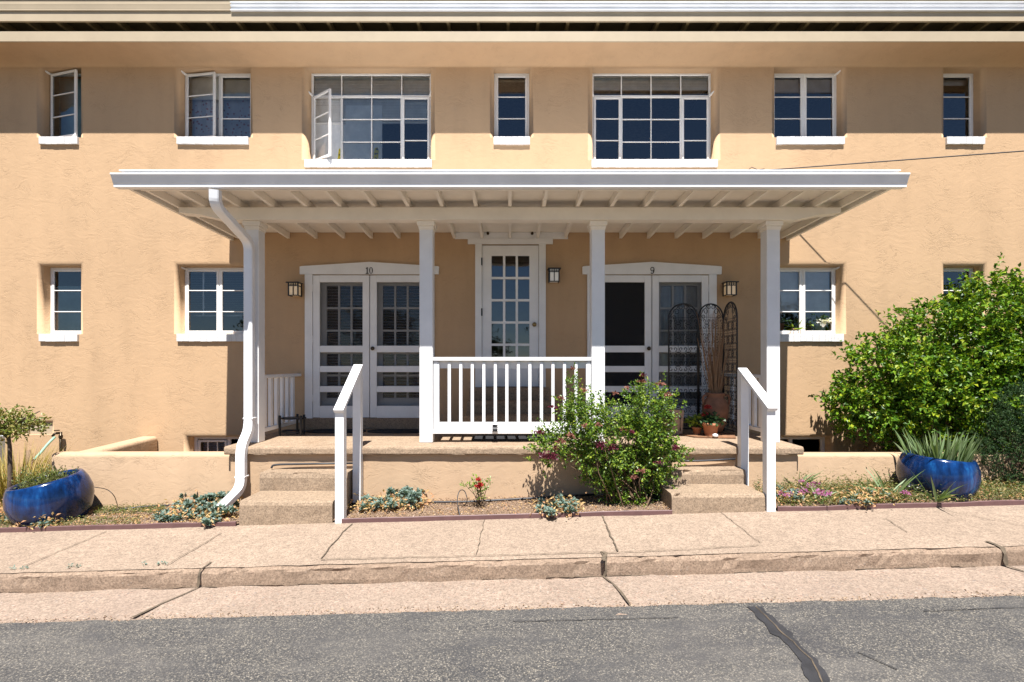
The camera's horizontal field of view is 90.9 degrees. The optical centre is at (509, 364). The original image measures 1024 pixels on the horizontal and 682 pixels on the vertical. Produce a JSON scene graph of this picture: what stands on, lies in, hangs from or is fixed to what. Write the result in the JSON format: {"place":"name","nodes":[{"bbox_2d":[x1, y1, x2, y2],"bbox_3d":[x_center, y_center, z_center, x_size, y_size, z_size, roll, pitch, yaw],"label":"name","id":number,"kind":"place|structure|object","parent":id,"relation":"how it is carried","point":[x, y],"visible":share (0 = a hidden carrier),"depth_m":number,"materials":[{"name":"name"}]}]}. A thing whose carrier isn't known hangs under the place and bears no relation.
{"place":"outdoors","nodes":[
{"label":"outdoors","id":0,"kind":"place"},
{"bbox_2d":[347,494,669,517],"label":"gravel","id":1,"kind":"structure","parent":0,"point":[403,510],"depth_m":5.39,"materials":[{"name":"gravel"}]},
{"bbox_2d":[0,596,1023,681],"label":"road","id":2,"kind":"structure","parent":0,"point":[910,640],"depth_m":3.05,"materials":[{"name":"asphalt"}]},
{"bbox_2d":[0,565,1023,623],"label":"gutter pan","id":3,"kind":"object","parent":2,"relation":"on","point":[515,593],"visible":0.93,"depth_m":3.78,"materials":[{"name":"concrete"}]},
{"bbox_2d":[132,562,210,616],"bbox_3d":[-2.548,1.708,3.860,0.059,0.139,0.693,0,0,13],"label":"crack","id":4,"kind":"object","parent":3,"relation":"on","point":[198,580],"visible":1,"depth_m":3.91,"materials":[{"name":"concrete"}]},
{"bbox_2d":[0,589,1022,623],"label":"gravel","id":5,"kind":"structure","parent":3,"relation":"on","point":[432,610],"depth_m":3.53,"materials":[{"name":"gravel"}]},
{"bbox_2d":[600,551,630,603],"bbox_3d":[0.790,1.620,3.864,0.056,0.139,0.677,0,0,-8],"label":"crack","id":6,"kind":"object","parent":3,"relation":"on","point":[617,588],"visible":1,"depth_m":3.96,"materials":[{"name":"concrete"}]},
{"bbox_2d":[986,541,1023,571],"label":"crack","id":7,"kind":"object","parent":3,"relation":"on","point":[1005,558],"visible":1,"depth_m":4.04,"materials":[{"name":"concrete"}]},
{"bbox_2d":[531,617,672,620],"bbox_3d":[0.564,1.673,3.320,1.091,0.030,0.017,0,0,0],"label":"tar seam","id":8,"kind":"object","parent":2,"relation":"on","point":[614,618],"visible":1,"depth_m":3.32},
{"bbox_2d":[746,606,829,681],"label":"tar seam","id":9,"kind":"object","parent":2,"relation":"on","point":[810,671],"visible":1,"depth_m":2.94,"materials":[{"name":"asphalt"}]},
{"bbox_2d":[755,606,822,681],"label":"crack","id":10,"kind":"object","parent":9,"relation":"on","point":[795,644],"visible":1,"depth_m":2.94,"materials":[{"name":"asphalt"}]},
{"bbox_2d":[0,505,1023,572],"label":"sidewalk","id":11,"kind":"structure","parent":0,"point":[453,540],"depth_m":4.57,"materials":[{"name":"concrete"}]},
{"bbox_2d":[9,561,167,569],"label":"weeds","id":12,"kind":"object","parent":11,"relation":"on","point":[158,562],"visible":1,"depth_m":4.17,"materials":[{"name":"green plant"}]},
{"bbox_2d":[0,521,236,532],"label":"garden edging","id":13,"kind":"object","parent":11,"relation":"on","point":[107,527],"visible":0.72,"depth_m":5.15,"materials":[{"name":"brown plastic"}]},
{"bbox_2d":[334,552,579,558],"bbox_3d":[-0.399,1.579,4.178,2.345,0.063,0.024,0,0,0],"label":"crack","id":14,"kind":"object","parent":11,"relation":"on","point":[459,555],"visible":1,"depth_m":4.18,"materials":[{"name":"concrete"}]},
{"bbox_2d":[342,510,671,522],"bbox_3d":[-0.030,1.567,5.166,3.380,0.170,0.035,0,0,0],"label":"garden edging","id":15,"kind":"object","parent":11,"relation":"on","point":[506,516],"visible":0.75,"depth_m":5.15,"materials":[{"name":"brown plastic"}]},
{"bbox_2d":[777,500,1023,510],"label":"garden edging","id":16,"kind":"object","parent":11,"relation":"on","point":[905,505],"visible":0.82,"depth_m":5.15,"materials":[{"name":"brown"}]},
{"bbox_2d":[0,483,1023,527],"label":"soil","id":17,"kind":"structure","parent":0,"point":[426,510],"depth_m":5.39,"materials":[{"name":"soil"}]},
{"bbox_2d":[0,502,62,529],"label":"spurge clump","id":18,"kind":"object","parent":17,"relation":"on","point":[4,518],"visible":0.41,"depth_m":5.22,"materials":[{"name":"green plant"}]},
{"bbox_2d":[2,468,94,526],"bbox_3d":[-5.004,1.490,5.495,0.740,0.639,0.742,0,0,0],"label":"blue planter","id":19,"kind":"object","parent":17,"relation":"on","point":[71,496],"visible":0.77,"depth_m":5.26,"materials":[{"name":"ceramic"}]},
{"bbox_2d":[0,403,51,487],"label":"tree","id":20,"kind":"object","parent":19,"relation":"in","point":[7,429],"visible":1,"depth_m":5.73,"materials":[{"name":"green plant"}]},
{"bbox_2d":[0,437,72,504],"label":"grass clump","id":21,"kind":"object","parent":19,"relation":"in","point":[3,482],"visible":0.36,"depth_m":6.28,"materials":[{"name":"plant"}]},
{"bbox_2d":[4,464,78,488],"bbox_3d":[-5.057,1.231,5.507,0.620,0.285,0.532,0,0,0],"label":"thyme plant","id":22,"kind":"object","parent":19,"relation":"in","point":[52,475],"visible":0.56,"depth_m":5.47,"materials":[{"name":"green plant"}]},
{"bbox_2d":[0,513,142,527],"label":"ground cover","id":23,"kind":"object","parent":17,"relation":"on","point":[85,517],"visible":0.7,"depth_m":5.29,"materials":[{"name":"green plant"}]},
{"bbox_2d":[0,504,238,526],"bbox_3d":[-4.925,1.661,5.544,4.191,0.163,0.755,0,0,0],"label":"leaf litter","id":24,"kind":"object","parent":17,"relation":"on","point":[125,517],"visible":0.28,"depth_m":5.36,"materials":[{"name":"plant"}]},
{"bbox_2d":[93,501,164,514],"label":"ground cover","id":25,"kind":"object","parent":17,"relation":"on","point":[104,509],"visible":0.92,"depth_m":5.70,"materials":[{"name":"green plant"}]},
{"bbox_2d":[110,502,198,510],"bbox_3d":[-3.941,1.630,5.850,1.217,0.057,0.087,0,0,-11],"label":"irrigation hose","id":26,"kind":"object","parent":17,"relation":"on","point":[148,506],"visible":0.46,"depth_m":5.82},
{"bbox_2d":[84,505,238,524],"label":"gravel","id":27,"kind":"structure","parent":17,"relation":"on","point":[144,515],"depth_m":5.39,"materials":[{"name":"gravel"}]},
{"bbox_2d":[143,490,243,526],"bbox_3d":[-3.381,1.557,5.628,1.172,0.221,1.195,0,0,0],"label":"spurge clump","id":28,"kind":"object","parent":17,"relation":"on","point":[189,509],"visible":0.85,"depth_m":5.39,"materials":[{"name":"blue plant"}]},
{"bbox_2d":[239,469,352,525],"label":"concrete steps","id":29,"kind":"structure","parent":17,"relation":"on","point":[293,496],"depth_m":5.29,"materials":[{"name":"concrete"}]},
{"bbox_2d":[271,462,352,467],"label":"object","id":30,"kind":"object","parent":29,"relation":"on","point":[330,463],"visible":0.92,"depth_m":5.82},
{"bbox_2d":[333,364,362,522],"bbox_3d":[-1.745,0.861,5.476,0.104,1.737,0.706,0,0,0],"label":"stair handrail","id":31,"kind":"object","parent":17,"relation":"on","point":[354,383],"visible":0.92,"depth_m":5.34,"materials":[{"name":"white paint"}]},
{"bbox_2d":[347,485,433,513],"bbox_3d":[-1.328,1.488,5.701,1.007,0.252,0.814,0,0,0],"label":"spurge clump","id":32,"kind":"object","parent":17,"relation":"on","point":[406,496],"visible":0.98,"depth_m":5.51,"materials":[{"name":"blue plant"}]},
{"bbox_2d":[349,494,593,504],"bbox_3d":[-0.420,1.534,5.718,2.787,0.098,0.124,0,0,-3],"label":"irrigation hose","id":33,"kind":"object","parent":17,"relation":"on","point":[508,499],"visible":0.73,"depth_m":5.70,"materials":[{"name":"rubber"}]},
{"bbox_2d":[460,474,492,507],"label":"rose","id":34,"kind":"object","parent":17,"relation":"on","point":[479,484],"visible":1,"depth_m":5.47,"materials":[{"name":"green plant"}]},
{"bbox_2d":[530,490,586,517],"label":"spurge clump","id":35,"kind":"object","parent":17,"relation":"on","point":[572,505],"visible":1,"depth_m":5.22,"materials":[{"name":"green plant"}]},
{"bbox_2d":[523,362,694,506],"bbox_3d":[1.064,0.830,5.570,1.866,1.738,0.989,0,0,0],"label":"rose bush","id":36,"kind":"object","parent":17,"relation":"on","point":[650,437],"visible":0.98,"depth_m":5.43,"materials":[{"name":"green plant"}]},
{"bbox_2d":[653,466,764,513],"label":"concrete steps","id":37,"kind":"structure","parent":17,"relation":"on","point":[713,489],"depth_m":5.29,"materials":[{"name":"concrete"}]},
{"bbox_2d":[680,458,735,461],"bbox_3d":[2.276,1.097,5.823,0.658,0.049,0.027,0,0,-1],"label":"irrigation hose","id":38,"kind":"object","parent":37,"relation":"on","point":[708,460],"visible":0.9,"depth_m":5.81,"materials":[{"name":"rubber"}]},
{"bbox_2d":[737,368,777,511],"bbox_3d":[2.675,0.819,5.476,0.104,1.572,0.706,0,0,0],"label":"stair handrail","id":39,"kind":"object","parent":37,"relation":"on","point":[746,379],"visible":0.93,"depth_m":5.30,"materials":[{"name":"white paint"}]},
{"bbox_2d":[788,471,821,487],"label":"iris plant","id":40,"kind":"object","parent":17,"relation":"on","point":[804,478],"visible":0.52,"depth_m":5.78,"materials":[{"name":"green plant"}]},
{"bbox_2d":[797,485,838,502],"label":"iris plant","id":41,"kind":"object","parent":17,"relation":"on","point":[818,494],"visible":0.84,"depth_m":5.31,"materials":[{"name":"green plant"}]},
{"bbox_2d":[754,463,896,498],"bbox_3d":[3.566,1.313,5.647,1.917,0.342,0.552,0,0,0],"label":"ground cover","id":42,"kind":"object","parent":17,"relation":"on","point":[827,485],"visible":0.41,"depth_m":5.63,"materials":[{"name":"green plant"}]},
{"bbox_2d":[762,481,897,507],"bbox_3d":[3.473,1.372,5.355,1.536,0.220,0.742,0,0,0],"label":"spurge clump","id":43,"kind":"object","parent":17,"relation":"on","point":[864,501],"visible":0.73,"depth_m":5.28,"materials":[{"name":"green plant"}]},
{"bbox_2d":[777,480,910,496],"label":"pink flowers","id":44,"kind":"object","parent":17,"relation":"on","point":[830,493],"visible":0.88,"depth_m":5.34,"materials":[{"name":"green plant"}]},
{"bbox_2d":[851,467,922,495],"bbox_3d":[4.072,1.248,5.419,0.688,0.327,0.403,0,0,17],"label":"iris plant","id":45,"kind":"object","parent":17,"relation":"on","point":[903,486],"visible":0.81,"depth_m":5.37,"materials":[{"name":"green plant"}]},
{"bbox_2d":[753,476,1023,505],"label":"leaf litter","id":46,"kind":"object","parent":17,"relation":"on","point":[900,495],"visible":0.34,"depth_m":5.32,"materials":[{"name":"plant"}]},
{"bbox_2d":[777,471,1023,505],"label":"ground cover","id":47,"kind":"object","parent":17,"relation":"on","point":[996,488],"visible":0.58,"depth_m":5.33,"materials":[{"name":"green plant"}]},
{"bbox_2d":[910,470,966,501],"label":"iris plant","id":48,"kind":"object","parent":17,"relation":"on","point":[944,495],"visible":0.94,"depth_m":5.12,"materials":[{"name":"green plant"}]},
{"bbox_2d":[896,451,981,501],"bbox_3d":[4.693,1.256,5.540,0.717,0.573,0.720,0,0,0],"label":"blue planter","id":49,"kind":"object","parent":17,"relation":"on","point":[944,474],"visible":0.68,"depth_m":5.27,"materials":[{"name":"ceramic"}]},
{"bbox_2d":[894,429,984,461],"bbox_3d":[4.693,0.878,5.565,0.834,0.388,0.792,0,0,0],"label":"iris plant","id":50,"kind":"object","parent":49,"relation":"on","point":[958,447],"visible":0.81,"depth_m":5.43,"materials":[{"name":"green plant"}]},
{"bbox_2d":[965,373,1023,486],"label":"juniper shrub","id":51,"kind":"object","parent":17,"relation":"on","point":[999,429],"visible":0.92,"depth_m":5.79,"materials":[{"name":"plant"}]},
{"bbox_2d":[663,409,683,434],"bbox_3d":[2.221,0.770,6.862,0.252,0.340,0.135,0,0,0],"label":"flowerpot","id":52,"kind":"object","parent":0,"point":[679,420],"visible":0.42,"depth_m":6.80,"materials":[{"name":"ceramic"}]},
{"bbox_3d":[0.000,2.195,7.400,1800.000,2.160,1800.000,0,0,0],"label":"ground","id":53,"kind":"structure","parent":0,"visible":0},
{"bbox_2d":[0,435,4,471],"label":"utility box","id":54,"kind":"object","parent":53,"relation":"on","point":[3,444],"depth_m":6.88,"materials":[{"name":"grey metal"}]},
{"bbox_2d":[52,436,230,508],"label":"garden wall","id":55,"kind":"structure","parent":53,"relation":"on","point":[142,470],"depth_m":5.92,"materials":[{"name":"beige paint"}]},
{"bbox_2d":[110,170,909,508],"bbox_3d":[0.003,0.103,6.325,8.335,4.315,2.150,0,0,0],"label":"porch","id":56,"kind":"object","parent":53,"relation":"on","point":[248,208],"visible":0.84,"depth_m":5.94,"materials":[{"name":"wood"}]},
{"bbox_2d":[265,373,300,431],"bbox_3d":[-3.100,0.481,6.830,0.090,0.717,1.131,0,0,0],"label":"porch railing","id":57,"kind":"object","parent":56,"relation":"attached to","point":[289,395],"visible":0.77,"depth_m":6.81,"materials":[{"name":"white paint"}]},
{"bbox_2d":[278,414,305,435],"bbox_3d":[-2.917,0.805,6.805,0.334,0.270,0.266,0,0,0],"label":"plant stand","id":58,"kind":"object","parent":56,"relation":"on","point":[297,417],"visible":1,"depth_m":6.71,"materials":[{"name":"black metal"}]},
{"bbox_2d":[306,429,365,432],"bbox_3d":[-2.455,0.931,7.100,0.863,0.023,0.343,0,0,0],"label":"doormat","id":59,"kind":"object","parent":56,"relation":"on","point":[326,431],"visible":0.63,"depth_m":7.03,"materials":[{"name":"black rubber"}]},
{"bbox_2d":[367,429,418,432],"bbox_3d":[-1.573,0.931,7.100,0.863,0.023,0.343,0,0,0],"label":"doormat","id":60,"kind":"object","parent":56,"relation":"on","point":[395,431],"visible":0.94,"depth_m":7.02,"materials":[{"name":"black rubber"}]},
{"bbox_2d":[463,387,555,435],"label":"steps","id":61,"kind":"structure","parent":56,"relation":"on","point":[512,404],"depth_m":6.90,"materials":[{"name":"concrete"}]},
{"bbox_2d":[433,357,590,433],"bbox_3d":[0.028,0.370,6.185,1.963,0.931,0.130,0,0,0],"label":"porch railing","id":62,"kind":"object","parent":56,"relation":"attached to","point":[483,426],"visible":0.77,"depth_m":6.14,"materials":[{"name":"white paint"}]},
{"bbox_2d":[472,436,555,440],"bbox_3d":[0.065,0.932,6.420,1.070,0.012,0.400,0,0,0],"label":"doormat","id":63,"kind":"object","parent":56,"relation":"on","point":[500,438],"visible":0.68,"depth_m":6.36,"materials":[{"name":"black rubber"}]},
{"bbox_2d":[668,301,737,434],"bbox_3d":[2.726,0.030,7.065,0.906,1.800,0.419,0,0,31],"label":"folding screen","id":64,"kind":"object","parent":56,"relation":"on","point":[698,364],"visible":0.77,"depth_m":7.05,"materials":[{"name":"black metal"}]},
{"bbox_2d":[679,433,735,438],"bbox_3d":[2.665,0.930,6.650,0.770,0.012,0.460,0,0,0],"label":"doormat","id":65,"kind":"object","parent":56,"relation":"on","point":[723,435],"visible":0.86,"depth_m":6.61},
{"bbox_2d":[692,426,701,434],"bbox_3d":[2.493,0.873,6.720,0.126,0.100,0.126,0,0,0],"label":"flower pot","id":66,"kind":"object","parent":65,"relation":"on","point":[697,430],"visible":0.98,"depth_m":6.68,"materials":[{"name":"ceramic"}]},
{"bbox_2d":[683,413,701,426],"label":"potted plant","id":67,"kind":"object","parent":66,"relation":"in","point":[694,418],"visible":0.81,"depth_m":6.74,"materials":[{"name":"green plant"}]},
{"bbox_2d":[702,423,719,435],"bbox_3d":[2.628,0.838,6.600,0.220,0.170,0.220,0,0,0],"label":"flower pot","id":68,"kind":"object","parent":65,"relation":"on","point":[710,430],"visible":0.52,"depth_m":6.53,"materials":[{"name":"ceramic"}]},
{"bbox_2d":[696,404,725,426],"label":"geranium","id":69,"kind":"object","parent":68,"relation":"in","point":[710,418],"visible":0.98,"depth_m":6.57,"materials":[{"name":"green plant"}]},
{"bbox_2d":[702,392,730,432],"bbox_3d":[2.810,0.652,6.900,0.343,0.544,0.344,0,0,-44],"label":"clay vase","id":70,"kind":"object","parent":56,"relation":"on","point":[718,403],"visible":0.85,"depth_m":6.78,"materials":[{"name":"ceramic"}]},
{"bbox_2d":[697,315,735,392],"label":"dried reeds","id":71,"kind":"object","parent":70,"relation":"on","point":[715,379],"visible":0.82,"depth_m":6.88,"materials":[{"name":"plant"}]},
{"bbox_2d":[724,373,760,431],"bbox_3d":[3.170,0.481,6.830,0.090,0.717,1.131,0,0,0],"label":"porch railing","id":72,"kind":"object","parent":56,"relation":"attached to","point":[754,426],"visible":0.32,"depth_m":6.52,"materials":[{"name":"white paint"}]},
{"bbox_2d":[0,0,1023,488],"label":"apartment building","id":73,"kind":"structure","parent":53,"relation":"on","point":[120,314],"depth_m":7.40,"materials":[{"name":"beige paint"}]},
{"bbox_2d":[22,422,52,434],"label":"window","id":74,"kind":"structure","parent":73,"relation":"in","point":[49,431],"depth_m":7.45,"materials":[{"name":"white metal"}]},
{"bbox_2d":[28,436,55,466],"bbox_3d":[-6.440,1.246,6.857,0.065,0.454,0.762,0,0,-15],"label":"garden hose","id":75,"kind":"object","parent":73,"relation":"hanging from","point":[48,443],"visible":0.58,"depth_m":7.04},
{"bbox_2d":[51,430,62,451],"bbox_3d":[-6.557,1.250,7.301,0.130,0.620,0.067,0,0,-36],"label":"standpipe tap","id":76,"kind":"object","parent":73,"relation":"attached to","point":[60,436],"visible":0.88,"depth_m":7.31,"materials":[{"name":"brown metal"}]},
{"bbox_2d":[39,69,80,144],"bbox_3d":[-6.616,-3.800,7.535,0.589,1.145,0.342,0,0,0],"label":"window","id":77,"kind":"structure","parent":73,"relation":"in","point":[69,94],"depth_m":7.56,"materials":[{"name":"wood"}]},
{"bbox_2d":[39,268,80,341],"bbox_3d":[-6.594,-0.902,7.485,0.589,1.121,0.242,0,0,0],"label":"window","id":78,"kind":"structure","parent":73,"relation":"in","point":[65,300],"depth_m":7.60,"materials":[{"name":"white metal"}]},
{"bbox_2d":[176,267,243,341],"bbox_3d":[-4.350,-0.901,7.541,1.090,1.121,0.354,0,0,0],"label":"window","id":79,"kind":"structure","parent":73,"relation":"in","point":[219,335],"depth_m":7.55,"materials":[{"name":"white metal"}]},
{"bbox_2d":[176,70,250,144],"bbox_3d":[-4.350,-3.799,7.526,1.090,1.145,0.324,0,0,0],"label":"window","id":80,"kind":"structure","parent":73,"relation":"in","point":[220,103],"depth_m":7.62,"materials":[{"name":"wood"}]},
{"bbox_2d":[194,437,239,450],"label":"window","id":81,"kind":"structure","parent":73,"relation":"in","point":[208,441],"depth_m":7.56,"materials":[{"name":"brown metal"}]},
{"bbox_2d":[285,282,302,296],"bbox_3d":[-3.114,-1.096,7.306,0.192,0.198,0.187,0,0,0],"label":"wall lantern","id":82,"kind":"object","parent":73,"relation":"attached to","point":[294,288],"depth_m":7.25,"materials":[{"name":"black metal"}]},
{"bbox_2d":[316,119,345,159],"bbox_3d":[-2.726,-3.359,7.632,0.583,1.102,0.026,0,0,0],"label":"curtain","id":83,"kind":"object","parent":73,"relation":"attached to","point":[321,143],"visible":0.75,"depth_m":7.62,"materials":[{"name":"white fabric"}]},
{"bbox_2d":[312,275,369,417],"bbox_3d":[-2.478,-0.271,7.399,0.836,2.091,0.046,0,0,0],"label":"screen door","id":84,"kind":"structure","parent":73,"relation":"in","point":[319,411],"depth_m":7.38,"materials":[{"name":"white paint"}]},
{"bbox_2d":[321,282,362,405],"bbox_3d":[-2.472,-0.275,7.572,0.824,2.092,0.133,0,0,0],"label":"french door","id":85,"kind":"structure","parent":73,"relation":"in","point":[325,400],"depth_m":7.51,"materials":[{"name":"white paint"}]},
{"bbox_2d":[346,105,381,158],"bbox_3d":[-2.198,-3.359,7.602,0.547,1.102,0.026,0,0,0],"label":"foam board","id":86,"kind":"object","parent":73,"relation":"attached to","point":[358,130],"visible":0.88,"depth_m":7.59,"materials":[{"name":"blue"}]},
{"bbox_2d":[304,73,431,167],"bbox_3d":[-2.074,-3.632,7.467,1.862,1.475,0.322,0,0,0],"label":"window","id":87,"kind":"structure","parent":73,"relation":"in","point":[325,82],"depth_m":7.58,"materials":[{"name":"wood"}]},
{"bbox_2d":[370,275,418,417],"bbox_3d":[-1.630,-0.271,7.371,0.836,2.091,0.102,0,0,0],"label":"screen door","id":88,"kind":"structure","parent":73,"relation":"in","point":[376,411],"depth_m":7.39,"materials":[{"name":"white paint"}]},
{"bbox_2d":[377,282,418,405],"bbox_3d":[-1.636,-0.275,7.572,0.824,2.092,0.133,0,0,0],"label":"french door","id":89,"kind":"structure","parent":73,"relation":"in","point":[381,401],"depth_m":7.51,"materials":[{"name":"white paint"}]},
{"bbox_2d":[481,245,538,385],"bbox_3d":[0.000,-0.720,7.387,0.842,2.070,0.105,0,0,0],"label":"glazed door","id":90,"kind":"structure","parent":73,"relation":"in","point":[488,251],"depth_m":7.40,"materials":[{"name":"white paint"}]},
{"bbox_2d":[494,73,529,144],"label":"window","id":91,"kind":"structure","parent":73,"relation":"in","point":[498,77],"depth_m":7.55,"materials":[{"name":"white metal"}]},
{"bbox_2d":[547,267,560,282],"bbox_3d":[0.638,-1.297,7.306,0.192,0.198,0.187,0,0,0],"label":"wall lantern","id":92,"kind":"object","parent":73,"relation":"attached to","point":[553,274],"depth_m":7.24,"materials":[{"name":"black metal"}]},
{"bbox_2d":[605,275,650,417],"bbox_3d":[1.656,-0.271,7.371,0.836,2.091,0.102,0,0,0],"label":"screen door","id":93,"kind":"structure","parent":73,"relation":"in","point":[646,279],"depth_m":7.39,"materials":[{"name":"white paint"}]},
{"bbox_2d":[591,73,717,167],"bbox_3d":[2.118,-3.632,7.496,1.844,1.476,0.265,0,0,0],"label":"window","id":94,"kind":"structure","parent":73,"relation":"in","point":[620,82],"depth_m":7.56,"materials":[{"name":"wood"}]},
{"bbox_2d":[651,276,700,415],"bbox_3d":[2.498,-0.275,7.541,0.824,2.092,0.072,0,0,0],"label":"french door","id":95,"kind":"structure","parent":73,"relation":"in","point":[671,294],"depth_m":7.56,"materials":[{"name":"white paint"}]},
{"bbox_2d":[652,275,708,417],"bbox_3d":[2.504,-0.271,7.399,0.836,2.091,0.046,0,0,0],"label":"screen door","id":96,"kind":"structure","parent":73,"relation":"in","point":[704,279],"depth_m":7.39,"materials":[{"name":"white paint"}]},
{"bbox_2d":[721,281,738,295],"bbox_3d":[3.186,-1.102,7.306,0.192,0.198,0.187,0,0,0],"label":"wall lantern","id":97,"kind":"object","parent":73,"relation":"attached to","point":[729,288],"depth_m":7.25,"materials":[{"name":"black metal"}]},
{"bbox_2d":[780,437,824,451],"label":"window","id":98,"kind":"structure","parent":73,"relation":"in","point":[822,439],"depth_m":7.55,"materials":[{"name":"brown metal"}]},
{"bbox_2d":[774,70,844,144],"bbox_3d":[4.400,-3.799,7.490,1.040,1.146,0.253,0,0,0],"label":"window","id":99,"kind":"structure","parent":73,"relation":"in","point":[802,83],"depth_m":7.55,"materials":[{"name":"white metal"}]},
{"bbox_2d":[780,266,843,341],"bbox_3d":[4.380,-0.901,7.498,1.050,1.122,0.270,0,0,0],"label":"window","id":100,"kind":"structure","parent":73,"relation":"in","point":[802,290],"depth_m":7.61,"materials":[{"name":"wood"}]},
{"bbox_2d":[814,323,826,330],"bbox_3d":[4.699,-0.558,7.635,0.173,0.150,0.173,0,0,0],"label":"flower pot","id":101,"kind":"object","parent":73,"relation":"on","point":[820,326],"visible":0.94,"depth_m":7.58,"materials":[{"name":"ceramic"}]},
{"bbox_2d":[805,312,832,324],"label":"flowering plant","id":102,"kind":"object","parent":101,"relation":"in","point":[817,317],"visible":0.91,"depth_m":7.59,"materials":[{"name":"white plant"}]},
{"bbox_2d":[748,150,1023,169],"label":"overhead cable","id":103,"kind":"object","parent":73,"relation":"attached to","point":[893,160],"visible":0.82,"depth_m":6.62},
{"bbox_2d":[943,268,972,339],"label":"window","id":104,"kind":"structure","parent":73,"relation":"in","point":[944,269],"depth_m":7.55,"materials":[{"name":"white metal"}]},
{"bbox_2d":[943,73,984,144],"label":"window","id":105,"kind":"structure","parent":73,"relation":"in","point":[949,79],"depth_m":7.55,"materials":[{"name":"white metal"}]},
{"bbox_3d":[4.279,-0.515,7.635,0.159,0.065,0.159,0,0,0],"label":"flower pot","id":106,"kind":"object","parent":73,"relation":"on","visible":0},
{"bbox_2d":[783,317,807,330],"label":"potted plant","id":107,"kind":"object","parent":106,"relation":"in","point":[790,325],"visible":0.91,"depth_m":7.63,"materials":[{"name":"green plant"}]},
{"bbox_2d":[0,546,1023,592],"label":"kerb","id":108,"kind":"structure","parent":53,"relation":"on","point":[436,571],"depth_m":4.06,"materials":[{"name":"concrete"}]},
{"bbox_2d":[797,452,1021,487],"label":"garden wall","id":109,"kind":"structure","parent":53,"relation":"on","point":[836,464],"depth_m":5.92,"materials":[{"name":"beige paint"}]},
{"bbox_2d":[808,252,1023,452],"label":"round shrub","id":110,"kind":"object","parent":53,"relation":"on","point":[959,380],"visible":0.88,"depth_m":6.33,"materials":[{"name":"green plant"}]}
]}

